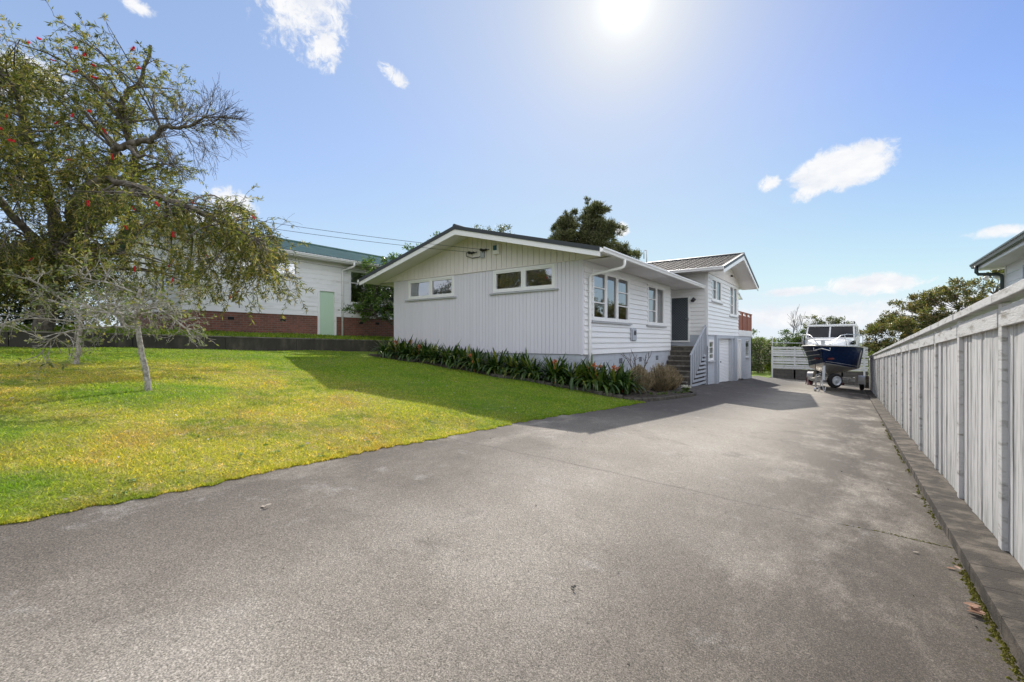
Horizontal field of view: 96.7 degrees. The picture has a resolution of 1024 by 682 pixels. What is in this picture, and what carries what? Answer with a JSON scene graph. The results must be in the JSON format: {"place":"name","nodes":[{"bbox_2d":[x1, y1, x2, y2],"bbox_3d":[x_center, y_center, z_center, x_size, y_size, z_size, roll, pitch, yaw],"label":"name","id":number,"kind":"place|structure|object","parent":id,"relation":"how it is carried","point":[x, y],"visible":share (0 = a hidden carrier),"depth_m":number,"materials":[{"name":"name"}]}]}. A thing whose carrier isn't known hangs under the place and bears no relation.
{"place":"outdoors","nodes":[
{"label":"outdoors","id":0,"kind":"place"},
{"bbox_2d":[0,346,645,524],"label":"lawn","id":1,"kind":"structure","parent":0,"point":[171,481],"depth_m":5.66,"materials":[{"name":"green plant"}]},
{"bbox_2d":[0,256,177,363],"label":"young tree","id":2,"kind":"object","parent":1,"relation":"on","point":[48,303],"visible":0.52,"depth_m":8.71,"materials":[{"name":"grey plant"}]},
{"bbox_2d":[0,249,218,390],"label":"young tree","id":3,"kind":"object","parent":1,"relation":"on","point":[134,316],"visible":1,"depth_m":6.33,"materials":[{"name":"grey plant"}]},
{"bbox_2d":[1,355,550,499],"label":"leaf litter","id":4,"kind":"object","parent":1,"relation":"on","point":[241,386],"visible":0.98,"depth_m":7.36,"materials":[{"name":"brown plant"}]},
{"bbox_2d":[368,354,689,397],"bbox_3d":[1.022,1.112,16.973,10.901,1.252,7.330,0,0,37],"label":"garden bed","id":5,"kind":"object","parent":1,"relation":"on","point":[646,394],"visible":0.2,"depth_m":13.84,"materials":[{"name":"soil"}]},
{"bbox_2d":[367,338,394,356],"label":"clivia plant","id":6,"kind":"object","parent":5,"relation":"on","point":[382,348],"visible":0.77,"depth_m":16.84,"materials":[{"name":"green plant"}]},
{"bbox_2d":[384,336,406,358],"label":"clivia plant","id":7,"kind":"object","parent":5,"relation":"on","point":[397,349],"visible":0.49,"depth_m":16.60,"materials":[{"name":"green plant"}]},
{"bbox_2d":[384,339,407,356],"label":"clivia plant","id":8,"kind":"object","parent":5,"relation":"on","point":[391,345],"visible":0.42,"depth_m":16.88,"materials":[{"name":"green plant"}]},
{"bbox_2d":[388,335,414,360],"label":"clivia plant","id":9,"kind":"object","parent":5,"relation":"on","point":[410,341],"visible":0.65,"depth_m":16.43,"materials":[{"name":"green plant"}]},
{"bbox_2d":[391,338,425,361],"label":"clivia plant","id":10,"kind":"object","parent":5,"relation":"on","point":[408,354],"visible":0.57,"depth_m":16.15,"materials":[{"name":"green plant"}]},
{"bbox_2d":[405,342,427,361],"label":"clivia plant","id":11,"kind":"object","parent":5,"relation":"on","point":[416,351],"visible":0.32,"depth_m":16.12,"materials":[{"name":"green plant"}]},
{"bbox_2d":[408,339,431,362],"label":"clivia plant","id":12,"kind":"object","parent":5,"relation":"on","point":[423,350],"visible":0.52,"depth_m":15.77,"materials":[{"name":"green plant"}]},
{"bbox_2d":[412,340,440,362],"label":"clivia plant","id":13,"kind":"object","parent":5,"relation":"on","point":[432,348],"visible":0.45,"depth_m":15.64,"materials":[{"name":"green plant"}]},
{"bbox_2d":[420,344,445,363],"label":"clivia plant","id":14,"kind":"object","parent":5,"relation":"on","point":[434,353],"visible":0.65,"depth_m":15.25,"materials":[{"name":"green plant"}]},
{"bbox_2d":[428,343,452,365],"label":"clivia plant","id":15,"kind":"object","parent":5,"relation":"on","point":[449,352],"visible":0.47,"depth_m":15.21,"materials":[{"name":"green plant"}]},
{"bbox_2d":[428,340,466,368],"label":"clivia plant","id":16,"kind":"object","parent":5,"relation":"on","point":[450,358],"visible":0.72,"depth_m":14.75,"materials":[{"name":"green plant"}]},
{"bbox_2d":[450,343,470,368],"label":"clivia plant","id":17,"kind":"object","parent":5,"relation":"on","point":[459,354],"visible":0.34,"depth_m":14.72,"materials":[{"name":"green plant"}]},
{"bbox_2d":[449,344,475,369],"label":"clivia plant","id":18,"kind":"object","parent":5,"relation":"on","point":[463,360],"visible":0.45,"depth_m":14.51,"materials":[{"name":"green plant"}]},
{"bbox_2d":[455,346,485,369],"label":"clivia plant","id":19,"kind":"object","parent":5,"relation":"on","point":[474,354],"visible":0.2,"depth_m":14.49,"materials":[{"name":"green plant"}]},
{"bbox_2d":[459,346,492,372],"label":"clivia plant","id":20,"kind":"object","parent":5,"relation":"on","point":[478,360],"visible":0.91,"depth_m":14.02,"materials":[{"name":"green plant"}]},
{"bbox_2d":[468,350,505,373],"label":"clivia plant","id":21,"kind":"object","parent":5,"relation":"on","point":[486,362],"visible":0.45,"depth_m":14.03,"materials":[{"name":"green plant"}]},
{"bbox_2d":[473,348,512,374],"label":"clivia plant","id":22,"kind":"object","parent":5,"relation":"on","point":[495,362],"visible":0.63,"depth_m":13.72,"materials":[{"name":"green plant"}]},
{"bbox_2d":[492,350,526,375],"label":"clivia plant","id":23,"kind":"object","parent":5,"relation":"on","point":[510,362],"visible":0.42,"depth_m":13.63,"materials":[{"name":"green plant"}]},
{"bbox_2d":[499,353,530,379],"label":"clivia plant","id":24,"kind":"object","parent":5,"relation":"on","point":[519,366],"visible":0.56,"depth_m":13.23,"materials":[{"name":"green plant"}]},
{"bbox_2d":[510,349,546,380],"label":"clivia plant","id":25,"kind":"object","parent":5,"relation":"on","point":[523,365],"visible":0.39,"depth_m":13.19,"materials":[{"name":"green plant"}]},
{"bbox_2d":[513,351,550,380],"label":"clivia plant","id":26,"kind":"object","parent":5,"relation":"on","point":[529,368],"visible":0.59,"depth_m":12.87,"materials":[{"name":"green plant"}]},
{"bbox_2d":[530,356,570,384],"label":"clivia plant","id":27,"kind":"object","parent":5,"relation":"on","point":[557,369],"visible":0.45,"depth_m":12.56,"materials":[{"name":"green plant"}]},
{"bbox_2d":[531,352,573,387],"bbox_3d":[1.209,0.782,12.683,1.534,1.043,1.401,0,0,17],"label":"clivia plant","id":28,"kind":"object","parent":5,"relation":"on","point":[552,371],"visible":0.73,"depth_m":12.45,"materials":[{"name":"green plant"}]},
{"bbox_2d":[545,355,581,384],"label":"clivia plant","id":29,"kind":"object","parent":5,"relation":"on","point":[567,382],"visible":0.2,"depth_m":12.40,"materials":[{"name":"green plant"}]},
{"bbox_2d":[549,358,599,390],"bbox_3d":[1.693,0.858,12.253,1.421,0.960,1.437,0,0,-30],"label":"clivia plant","id":30,"kind":"object","parent":5,"relation":"on","point":[572,379],"visible":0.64,"depth_m":12.04,"materials":[{"name":"green plant"}]},
{"bbox_2d":[569,367,606,388],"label":"clivia plant","id":31,"kind":"object","parent":5,"relation":"on","point":[589,375],"visible":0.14,"depth_m":11.97,"materials":[{"name":"green plant"}]},
{"bbox_2d":[565,354,615,391],"bbox_3d":[2.134,0.841,12.083,1.532,1.055,1.434,0,0,-24],"label":"clivia plant","id":32,"kind":"object","parent":5,"relation":"on","point":[584,377],"visible":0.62,"depth_m":11.92,"materials":[{"name":"green plant"}]},
{"bbox_2d":[593,391,602,395],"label":"edging block","id":33,"kind":"structure","parent":5,"relation":"on","point":[598,392],"depth_m":11.50,"materials":[{"name":"grey concrete"}]},
{"bbox_2d":[574,359,623,396],"bbox_3d":[2.243,0.906,11.796,1.496,1.017,1.366,0,0,26],"label":"clivia plant","id":34,"kind":"object","parent":5,"relation":"on","point":[599,380],"visible":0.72,"depth_m":11.69,"materials":[{"name":"green plant"}]},
{"bbox_2d":[590,364,631,392],"bbox_3d":[2.576,0.993,12.339,1.381,0.922,1.366,0,0,25],"label":"clivia plant","id":35,"kind":"object","parent":5,"relation":"on","point":[608,376],"visible":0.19,"depth_m":12.00,"materials":[{"name":"green plant"}]},
{"bbox_2d":[591,360,638,392],"bbox_3d":[2.615,0.929,11.919,1.366,1.005,1.459,0,0,21],"label":"clivia plant","id":36,"kind":"object","parent":5,"relation":"on","point":[614,378],"visible":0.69,"depth_m":11.75,"materials":[{"name":"green plant"}]},
{"bbox_2d":[613,394,622,398],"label":"edging block","id":37,"kind":"structure","parent":5,"relation":"on","point":[617,396],"depth_m":11.37,"materials":[{"name":"grey concrete"}]},
{"bbox_2d":[606,366,644,394],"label":"clivia plant","id":38,"kind":"object","parent":5,"relation":"on","point":[631,372],"visible":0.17,"depth_m":12.24,"materials":[{"name":"green plant"}]},
{"bbox_2d":[608,365,649,393],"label":"clivia plant","id":39,"kind":"object","parent":5,"relation":"on","point":[627,384],"visible":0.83,"depth_m":11.79,"materials":[{"name":"green plant"}]},
{"bbox_2d":[621,350,651,366],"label":"bare shrub","id":40,"kind":"object","parent":5,"relation":"on","point":[645,363],"visible":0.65,"depth_m":14.92,"materials":[{"name":"brown plant"}]},
{"bbox_2d":[629,364,655,392],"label":"dry bush","id":41,"kind":"object","parent":5,"relation":"on","point":[645,377],"visible":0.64,"depth_m":12.59,"materials":[{"name":"brown plant"}]},
{"bbox_2d":[648,362,678,390],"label":"dry bush","id":42,"kind":"object","parent":5,"relation":"on","point":[663,378],"visible":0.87,"depth_m":13.59,"materials":[{"name":"brown plant"}]},
{"bbox_2d":[666,365,684,389],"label":"dry bush","id":43,"kind":"object","parent":5,"relation":"on","point":[677,384],"visible":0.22,"depth_m":14.51,"materials":[{"name":"brown plant"}]},
{"bbox_2d":[679,385,691,389],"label":"primrose plant","id":44,"kind":"object","parent":5,"relation":"on","point":[686,388],"visible":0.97,"depth_m":14.62,"materials":[{"name":"green plant"}]},
{"bbox_2d":[5,326,881,375],"bbox_3d":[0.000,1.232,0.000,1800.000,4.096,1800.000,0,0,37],"label":"ground","id":45,"kind":"structure","parent":0,"point":[391,337],"depth_m":18.78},
{"bbox_2d":[0,229,102,326],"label":"thicket shrub","id":46,"kind":"object","parent":45,"relation":"on","point":[26,321],"visible":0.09,"depth_m":13.81,"materials":[{"name":"green plant"}]},
{"bbox_2d":[0,0,314,330],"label":"bottlebrush tree","id":47,"kind":"object","parent":45,"relation":"on","point":[93,204],"visible":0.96,"depth_m":10.98,"materials":[{"name":"green plant"}]},
{"bbox_2d":[0,330,392,351],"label":"retaining wall","id":48,"kind":"structure","parent":45,"relation":"on","point":[243,343],"depth_m":14.51,"materials":[{"name":"concrete"}]},
{"bbox_2d":[1,322,393,339],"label":"terrace grass","id":49,"kind":"structure","parent":45,"relation":"on","point":[228,333],"depth_m":16.34,"materials":[{"name":"green plant"}]},
{"bbox_2d":[102,212,393,336],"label":"neighbour house","id":50,"kind":"structure","parent":45,"relation":"on","point":[336,290],"depth_m":19.70,"materials":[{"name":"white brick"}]},
{"bbox_2d":[153,267,167,303],"bbox_3d":[-13.383,-2.095,17.369,1.840,1.310,0.180,0,0,37],"label":"window","id":51,"kind":"structure","parent":50,"relation":"in","point":[155,287],"depth_m":17.36,"materials":[{"name":"white paint"}]},
{"bbox_2d":[237,255,301,278],"bbox_3d":[-9.924,-3.055,18.680,0.180,0.730,2.600,0,0,37],"label":"window","id":52,"kind":"structure","parent":50,"relation":"in","point":[291,264],"depth_m":19.42,"materials":[{"name":"white paint"}]},
{"bbox_2d":[317,289,336,334],"bbox_3d":[-8.428,-1.265,20.696,0.110,2.130,0.920,0,0,37],"label":"door","id":53,"kind":"structure","parent":50,"relation":"in","point":[327,299],"depth_m":20.73,"materials":[{"name":"green paint"}]},
{"bbox_2d":[347,269,384,305],"bbox_3d":[-6.683,-2.555,23.099,0.245,1.730,3.920,0,0,37],"label":"window","id":54,"kind":"structure","parent":50,"relation":"in","point":[354,275],"depth_m":21.88,"materials":[{"name":"white paint"}]},
{"bbox_2d":[342,231,439,325],"bbox_3d":[-5.228,-2.408,21.496,5.027,5.133,3.513,0,0,-2],"label":"broadleaf tree","id":55,"kind":"object","parent":45,"relation":"on","point":[373,308],"visible":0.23,"depth_m":20.84,"materials":[{"name":"green plant"}]},
{"bbox_2d":[471,224,514,233],"bbox_3d":[-2.058,-3.830,35.021,5.883,10.662,3.318,0,0,-5],"label":"broadleaf tree","id":56,"kind":"object","parent":45,"relation":"on","point":[499,230],"visible":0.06,"depth_m":34.22,"materials":[{"name":"green plant"}]},
{"bbox_2d":[357,224,758,386],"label":"weatherboard house","id":57,"kind":"structure","parent":45,"relation":"on","point":[499,292],"depth_m":15.60,"materials":[{"name":"grey paint"}]},
{"bbox_2d":[39,205,373,272],"bbox_3d":[-12.869,-4.210,16.720,15.624,3.393,0.013,0,0,-1],"label":"power cable","id":58,"kind":"object","parent":57,"relation":"attached to","point":[302,261],"visible":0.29,"depth_m":16.80,"materials":[{"name":"black rubber"}]},
{"bbox_2d":[59,185,474,248],"bbox_3d":[-11.757,-4.865,14.486,21.432,3.783,0.013,0,0,-2],"label":"power cable","id":59,"kind":"object","parent":57,"relation":"attached to","point":[363,235],"visible":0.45,"depth_m":14.68,"materials":[{"name":"black rubber"}]},
{"bbox_2d":[129,205,463,251],"bbox_3d":[-12.370,-4.850,14.693,21.814,3.813,0.013,0,0,-2],"label":"power cable","id":60,"kind":"object","parent":57,"relation":"attached to","point":[362,240],"visible":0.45,"depth_m":14.96,"materials":[{"name":"black rubber"}]},
{"bbox_2d":[405,275,456,301],"bbox_3d":[-2.923,-1.880,16.492,2.600,0.780,0.245,0,0,37],"label":"window","id":61,"kind":"structure","parent":57,"relation":"in","point":[422,288],"depth_m":16.68,"materials":[{"name":"white paint"}]},
{"bbox_2d":[489,263,558,294],"bbox_3d":[0.360,-1.880,14.054,2.560,0.780,0.245,0,0,37],"label":"window","id":62,"kind":"structure","parent":57,"relation":"in","point":[508,279],"depth_m":14.24,"materials":[{"name":"white paint"}]},
{"bbox_2d":[592,268,632,324],"bbox_3d":[3.117,-1.335,14.382,0.245,1.590,2.990,0,0,37],"label":"window","id":63,"kind":"structure","parent":57,"relation":"in","point":[621,284],"depth_m":14.60,"materials":[{"name":"white paint"}]},
{"bbox_2d":[646,283,666,327],"bbox_3d":[5.535,-1.340,17.638,0.244,1.600,2.120,0,0,37],"label":"window","id":64,"kind":"structure","parent":57,"relation":"in","point":[657,289],"depth_m":17.89,"materials":[{"name":"white paint"}]},
{"bbox_2d":[671,296,689,341],"bbox_3d":[7.393,-0.960,20.076,0.850,2.020,0.125,0,0,37],"label":"screen door","id":65,"kind":"structure","parent":57,"relation":"in","point":[680,305],"depth_m":20.08,"materials":[{"name":"white paint"}]},
{"bbox_2d":[708,340,715,361],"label":"window","id":66,"kind":"structure","parent":57,"relation":"in","point":[711,359],"depth_m":20.05,"materials":[{"name":"white paint"}]},
{"bbox_2d":[711,277,722,304],"bbox_3d":[9.280,-2.275,20.760,0.245,1.110,2.080,0,0,37],"label":"window","id":67,"kind":"structure","parent":57,"relation":"in","point":[714,281],"depth_m":20.65,"materials":[{"name":"white paint"}]},
{"bbox_2d":[719,338,728,381],"bbox_3d":[10.312,0.965,22.262,0.059,2.170,2.800,0,0,37],"label":"garage door","id":68,"kind":"structure","parent":57,"relation":"in","point":[723,343],"depth_m":22.49,"materials":[{"name":"white paint"}]},
{"bbox_2d":[729,285,737,317],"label":"window","id":69,"kind":"structure","parent":57,"relation":"in","point":[732,287],"depth_m":23.72,"materials":[{"name":"white paint"}]},
{"bbox_2d":[738,339,742,379],"bbox_3d":[12.570,1.070,25.168,0.250,2.340,1.000,0,0,37],"label":"side door","id":70,"kind":"structure","parent":57,"relation":"in","point":[739,340],"depth_m":25.47,"materials":[{"name":"white paint"}]},
{"bbox_2d":[548,196,641,259],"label":"pine tree","id":71,"kind":"object","parent":45,"relation":"on","point":[595,229],"visible":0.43,"depth_m":43.35,"materials":[{"name":"green plant"}]},
{"bbox_2d":[771,328,814,369],"bbox_3d":[22.311,0.698,35.223,4.632,4.016,2.644,0,0,-1],"label":"shrub","id":72,"kind":"object","parent":45,"relation":"on","point":[790,342],"visible":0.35,"depth_m":35.07,"materials":[{"name":"green plant"}]},
{"bbox_2d":[771,336,867,384],"bbox_3d":[20.119,1.340,30.000,5.270,3.320,0.240,0,0,37],"label":"slatted fence","id":73,"kind":"object","parent":45,"relation":"on","point":[788,372],"visible":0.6,"depth_m":30.62,"materials":[{"name":"wood"}]},
{"bbox_2d":[799,314,856,369],"bbox_3d":[24.108,0.454,34.880,4.356,5.206,2.632,0,0,-9],"label":"shrub","id":74,"kind":"object","parent":45,"relation":"on","point":[830,321],"visible":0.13,"depth_m":34.75,"materials":[{"name":"green plant"}]},
{"bbox_2d":[865,376,868,387],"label":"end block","id":75,"kind":"structure","parent":45,"relation":"on","point":[867,382],"depth_m":25.43,"materials":[{"name":"concrete"}]},
{"bbox_2d":[861,349,879,374],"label":"shrub","id":76,"kind":"object","parent":45,"relation":"on","point":[868,359],"visible":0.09,"depth_m":29.73,"materials":[{"name":"green plant"}]},
{"bbox_2d":[859,313,923,363],"bbox_3d":[25.934,0.416,30.516,7.065,4.717,4.197,0,0,-9],"label":"spreading tree","id":77,"kind":"object","parent":45,"relation":"on","point":[876,328],"visible":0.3,"depth_m":30.34,"materials":[{"name":"green plant"}]},
{"bbox_2d":[879,282,975,343],"bbox_3d":[25.825,-0.517,27.495,7.835,6.465,3.889,0,0,-5],"label":"spreading tree","id":78,"kind":"object","parent":45,"relation":"on","point":[925,303],"visible":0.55,"depth_m":27.25,"materials":[{"name":"green plant"}]},
{"bbox_2d":[946,269,1004,310],"bbox_3d":[28.553,-1.510,25.230,7.517,8.250,4.053,0,0,0],"label":"spreading tree","id":79,"kind":"object","parent":45,"relation":"on","point":[981,294],"visible":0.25,"depth_m":25.55,"materials":[{"name":"green plant"}]},
{"bbox_2d":[969,231,1023,302],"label":"neighbour house","id":80,"kind":"structure","parent":45,"relation":"on","point":[1008,256],"depth_m":11.88,"materials":[{"name":"white paint"}]},
{"bbox_2d":[0,376,1023,681],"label":"driveway","id":81,"kind":"structure","parent":0,"point":[494,550],"depth_m":2.63,"materials":[{"name":"grey asphalt"}]},
{"bbox_2d":[194,430,977,663],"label":"driveway litter","id":82,"kind":"object","parent":81,"relation":"on","point":[618,571],"visible":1,"depth_m":2.79,"materials":[{"name":"brown plant"}]},
{"bbox_2d":[447,437,952,547],"bbox_3d":[1.231,1.371,4.533,4.719,0.358,0.030,0,0,28],"label":"driveway joint","id":83,"kind":"object","parent":81,"relation":"on","point":[706,493],"visible":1,"depth_m":4.19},
{"bbox_2d":[807,357,865,391],"bbox_3d":[15.931,1.658,22.502,2.594,1.824,6.852,0,0,37],"label":"trailer","id":84,"kind":"object","parent":81,"relation":"on","point":[834,380],"visible":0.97,"depth_m":20.96,"materials":[{"name":"metal"}]},
{"bbox_2d":[801,321,863,374],"bbox_3d":[15.883,0.362,22.581,2.665,2.775,6.833,0,0,37],"label":"motor boat","id":85,"kind":"object","parent":84,"relation":"on","point":[830,341],"visible":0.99,"depth_m":21.70,"materials":[{"name":"blue paint"}]},
{"bbox_2d":[825,421,1023,681],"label":"moss","id":86,"kind":"object","parent":81,"relation":"on","point":[1005,649],"visible":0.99,"depth_m":2.53,"materials":[{"name":"green plant"}]},
{"bbox_2d":[864,388,1023,673],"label":"kerb","id":87,"kind":"structure","parent":81,"relation":"on","point":[994,571],"depth_m":3.26,"materials":[{"name":"concrete"}]},
{"bbox_2d":[868,279,1023,569],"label":"paling fence","id":88,"kind":"object","parent":87,"relation":"on","point":[951,398],"visible":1,"depth_m":3.93,"materials":[{"name":"white wood"}]},
{"bbox_2d":[963,602,985,614],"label":"fallen leaf","id":89,"kind":"object","parent":81,"relation":"on","point":[975,608],"visible":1,"depth_m":2.51,"materials":[{"name":"brown plant"}]},
{"bbox_2d":[0,0,1023,342],"label":"sky","id":90,"kind":"structure","parent":0,"point":[859,156],"materials":[{"name":"blue"}]},
{"bbox_2d":[751,371,770,377],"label":"back lawn","id":91,"kind":"structure","parent":0,"point":[765,374],"depth_m":33.94,"materials":[{"name":"green plant"}]},
{"bbox_2d":[751,337,773,354],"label":"shrub","id":92,"kind":"object","parent":91,"relation":"on","point":[763,343],"visible":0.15,"depth_m":40.90,"materials":[{"name":"green plant"}]},
{"bbox_2d":[751,336,779,372],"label":"shrub","id":93,"kind":"object","parent":91,"relation":"on","point":[757,364],"visible":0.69,"depth_m":36.05,"materials":[{"name":"green plant"}]},
{"bbox_2d":[760,350,783,372],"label":"shrub","id":94,"kind":"object","parent":91,"relation":"on","point":[769,367],"visible":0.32,"depth_m":36.03,"materials":[{"name":"green plant"}]},
{"bbox_2d":[787,307,808,351],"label":"bare tree","id":95,"kind":"object","parent":91,"relation":"on","point":[796,326],"visible":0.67,"depth_m":45.27,"materials":[{"name":"grey plant"}]}
]}

